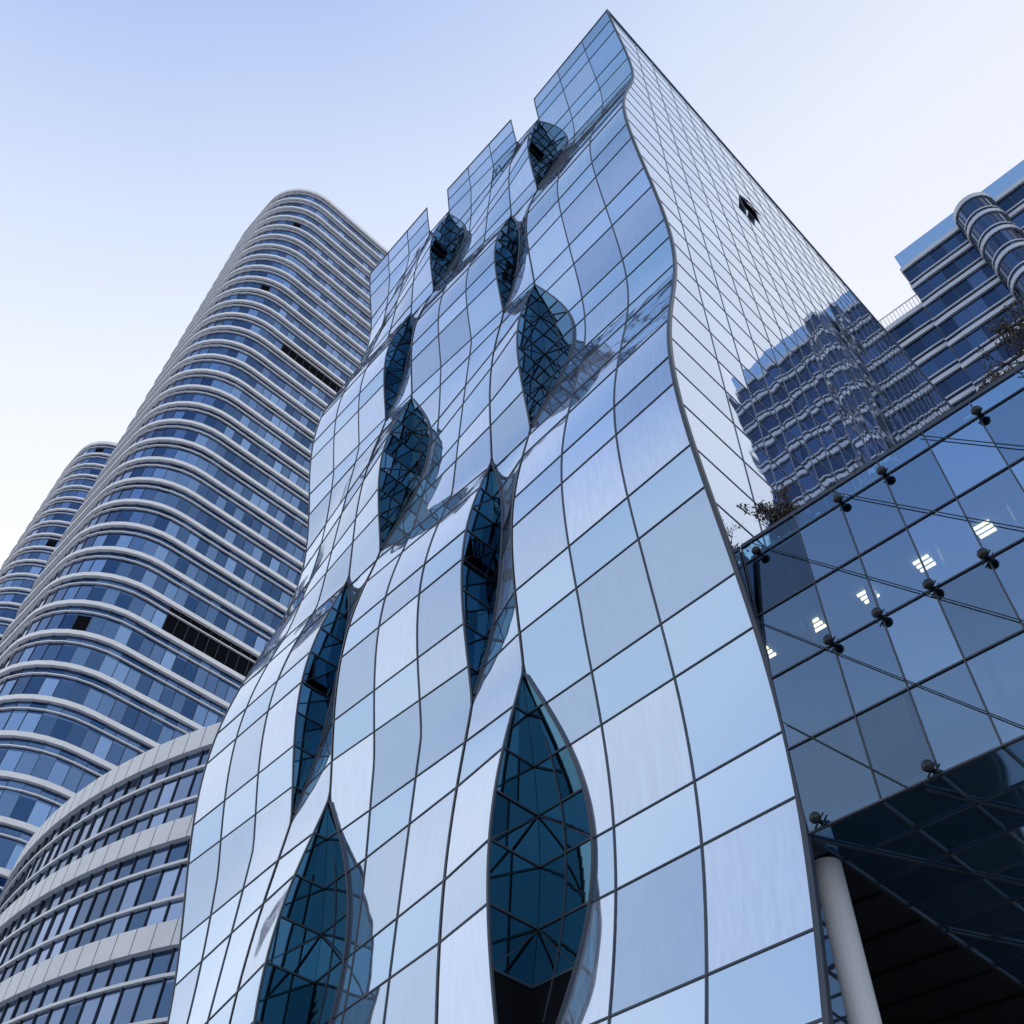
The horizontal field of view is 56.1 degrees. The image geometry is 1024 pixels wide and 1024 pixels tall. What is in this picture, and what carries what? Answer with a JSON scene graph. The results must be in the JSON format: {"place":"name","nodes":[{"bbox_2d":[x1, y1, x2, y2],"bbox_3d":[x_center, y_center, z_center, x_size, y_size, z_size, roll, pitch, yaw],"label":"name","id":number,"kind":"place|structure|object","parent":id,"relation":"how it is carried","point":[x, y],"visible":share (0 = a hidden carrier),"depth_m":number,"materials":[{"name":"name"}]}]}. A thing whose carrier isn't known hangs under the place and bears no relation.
{"place":"outdoors","nodes":[
{"label":"outdoors","id":0,"kind":"place"},
{"bbox_2d":[256,122,590,1023],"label":"lens front glazing","id":1,"kind":"structure","parent":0,"point":[541,724],"depth_m":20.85,"materials":[{"name":"blue glass"}]},
{"bbox_2d":[0,0,1023,568],"label":"sky","id":2,"kind":"structure","parent":0,"point":[141,141],"materials":[{"name":"blue"}]},
{"bbox_2d":[811,739,1023,983],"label":"glass soffit","id":3,"kind":"structure","parent":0,"point":[995,773],"depth_m":14.84,"materials":[{"name":"black"}]},
{"bbox_2d":[811,747,1023,987],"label":"soffit joints","id":4,"kind":"object","parent":3,"relation":"attached to","point":[976,803],"visible":1,"depth_m":15.03,"materials":[{"name":"grey metal"}]},
{"bbox_2d":[879,160,1023,420],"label":"striped office tower","id":5,"kind":"structure","parent":0,"point":[962,268],"depth_m":99.78,"materials":[{"name":"blue glass"}]},
{"label":"ground","id":6,"kind":"structure","parent":0,"visible":0},
{"bbox_2d":[0,441,117,641],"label":"rounded residential tower","id":7,"kind":"structure","parent":6,"relation":"on","point":[26,560],"depth_m":215.51,"materials":[{"name":"blue glass"}]},
{"bbox_2d":[0,727,206,1023],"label":"mullions","id":8,"kind":"object","parent":6,"relation":"on","point":[75,946],"visible":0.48,"depth_m":44.25,"materials":[{"name":"grey metal"}]},
{"bbox_2d":[0,749,209,1023],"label":"glazing","id":9,"kind":"structure","parent":6,"relation":"on","point":[146,1005],"depth_m":42.56,"materials":[{"name":"blue glass"}]},
{"bbox_2d":[0,722,220,1023],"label":"floor bands","id":10,"kind":"object","parent":6,"relation":"on","point":[163,936],"visible":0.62,"depth_m":44.30,"materials":[{"name":"white metal"}]},
{"bbox_2d":[0,188,387,894],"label":"rounded residential tower","id":11,"kind":"structure","parent":6,"relation":"on","point":[154,606],"depth_m":122.08,"materials":[{"name":"blue glass"}]},
{"bbox_2d":[168,210,428,1023],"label":"curved glass strip","id":12,"kind":"object","parent":6,"relation":"on","point":[272,821],"visible":0.98,"depth_m":31.62,"materials":[{"name":"blue glass"}]},
{"bbox_2d":[230,212,448,1023],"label":"curved glass strip","id":13,"kind":"object","parent":6,"relation":"on","point":[365,552],"visible":0.87,"depth_m":27.49,"materials":[{"name":"blue glass"}]},
{"bbox_2d":[330,121,515,1023],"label":"curved glass strip","id":14,"kind":"object","parent":6,"relation":"on","point":[445,707],"visible":0.98,"depth_m":26.54,"materials":[{"name":"blue glass"}]},
{"bbox_2d":[256,121,595,1023],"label":"lens mullions","id":15,"kind":"object","parent":6,"relation":"on","point":[324,673],"visible":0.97,"depth_m":25.88,"materials":[{"name":"black metal"}]},
{"bbox_2d":[437,121,537,1023],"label":"curved glass strip","id":16,"kind":"object","parent":6,"relation":"on","point":[464,991],"visible":0.98,"depth_m":21.99,"materials":[{"name":"blue glass"}]},
{"bbox_2d":[167,11,821,1023],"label":"facade mullions","id":17,"kind":"object","parent":6,"relation":"on","point":[487,903],"visible":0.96,"depth_m":27.09,"materials":[{"name":"grey metal"}]},
{"bbox_2d":[740,362,1023,834],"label":"glazing joints","id":18,"kind":"object","parent":17,"relation":"attached to","point":[884,455],"visible":0.84,"depth_m":16.34,"materials":[{"name":"grey metal"}]},
{"bbox_2d":[751,405,994,828],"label":"spider fittings","id":19,"kind":"object","parent":18,"relation":"attached to","point":[927,766],"visible":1,"depth_m":15.90,"materials":[{"name":"grey metal"}]},
{"bbox_2d":[750,372,1023,786],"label":"diagonal ties","id":20,"kind":"object","parent":18,"relation":"attached to","point":[911,589],"visible":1,"depth_m":15.86,"materials":[{"name":"grey metal"}]},
{"bbox_2d":[931,368,1023,495],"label":"front glazing","id":21,"kind":"structure","parent":17,"relation":"attached to","point":[965,465],"depth_m":16.74,"materials":[{"name":"blue glass"}]},
{"bbox_2d":[512,12,821,1023],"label":"curved glass strip","id":22,"kind":"object","parent":6,"relation":"on","point":[756,888],"visible":0.97,"depth_m":20.03,"materials":[{"name":"blue glass"}]},
{"bbox_2d":[609,13,963,1023],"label":"side curtain wall","id":23,"kind":"structure","parent":6,"relation":"on","point":[701,387],"depth_m":36.11,"materials":[{"name":"blue glass"}]},
{"bbox_2d":[606,9,833,1023],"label":"corner trim","id":24,"kind":"structure","parent":23,"relation":"attached to","point":[823,981],"depth_m":17.88,"materials":[{"name":"grey metal"}]},
{"bbox_2d":[607,9,964,546],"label":"side mullions","id":25,"kind":"object","parent":23,"relation":"attached to","point":[756,213],"visible":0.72,"depth_m":41.85,"materials":[{"name":"grey metal"}]},
{"bbox_2d":[751,391,1023,857],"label":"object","id":26,"kind":"structure","parent":23,"relation":"attached to","point":[835,784],"depth_m":19.64,"materials":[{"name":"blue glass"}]},
{"bbox_2d":[736,483,799,538],"bbox_3d":[5.487,0.230,20.129,1.240,1.283,1.005,-21,-55,19],"label":"roof shrub","id":27,"kind":"object","parent":26,"relation":"on","point":[774,511],"visible":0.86,"depth_m":20.24,"materials":[{"name":"green plant"}]},
{"bbox_2d":[754,484,814,542],"bbox_3d":[5.935,0.243,20.345,1.215,1.627,1.659,13,-51,-9],"label":"roof shrub","id":28,"kind":"object","parent":26,"relation":"on","point":[788,507],"visible":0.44,"depth_m":20.10,"materials":[{"name":"green plant"}]},
{"bbox_2d":[766,519,996,657],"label":"ceiling lights","id":29,"kind":"object","parent":26,"relation":"attached to","point":[980,531],"visible":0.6,"depth_m":19.53},
{"bbox_2d":[971,362,1013,392],"bbox_3d":[9.162,-2.326,18.026,1.341,1.519,1.072,38,-59,-25],"label":"roof shrub","id":30,"kind":"object","parent":26,"relation":"on","point":[994,376],"visible":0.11,"depth_m":18.27,"materials":[{"name":"green plant"}]},
{"bbox_2d":[977,307,1023,379],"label":"roof shrub","id":31,"kind":"object","parent":26,"relation":"on","point":[1020,347],"visible":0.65,"depth_m":18.44,"materials":[{"name":"green plant"}]},
{"bbox_2d":[985,300,1023,350],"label":"roof shrub","id":32,"kind":"object","parent":26,"relation":"on","point":[1005,328],"visible":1,"depth_m":17.84,"materials":[{"name":"green plant"}]},
{"bbox_2d":[814,857,881,1023],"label":"entrance column","id":33,"kind":"structure","parent":6,"relation":"on","point":[855,984],"depth_m":13.88,"materials":[{"name":"paint"}]},
{"bbox_2d":[814,852,1023,1023],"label":"dark entrance soffit","id":34,"kind":"structure","parent":6,"relation":"on","point":[922,970],"depth_m":17.25,"materials":[{"name":"grey metal"}]},
{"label":"rear walls","id":35,"kind":"object","parent":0,"visible":0},
{"bbox_2d":[741,553,794,623],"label":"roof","id":36,"kind":"structure","parent":35,"relation":"attached to","point":[767,593],"depth_m":75.42,"materials":[{"name":"blue glass"}]}
]}

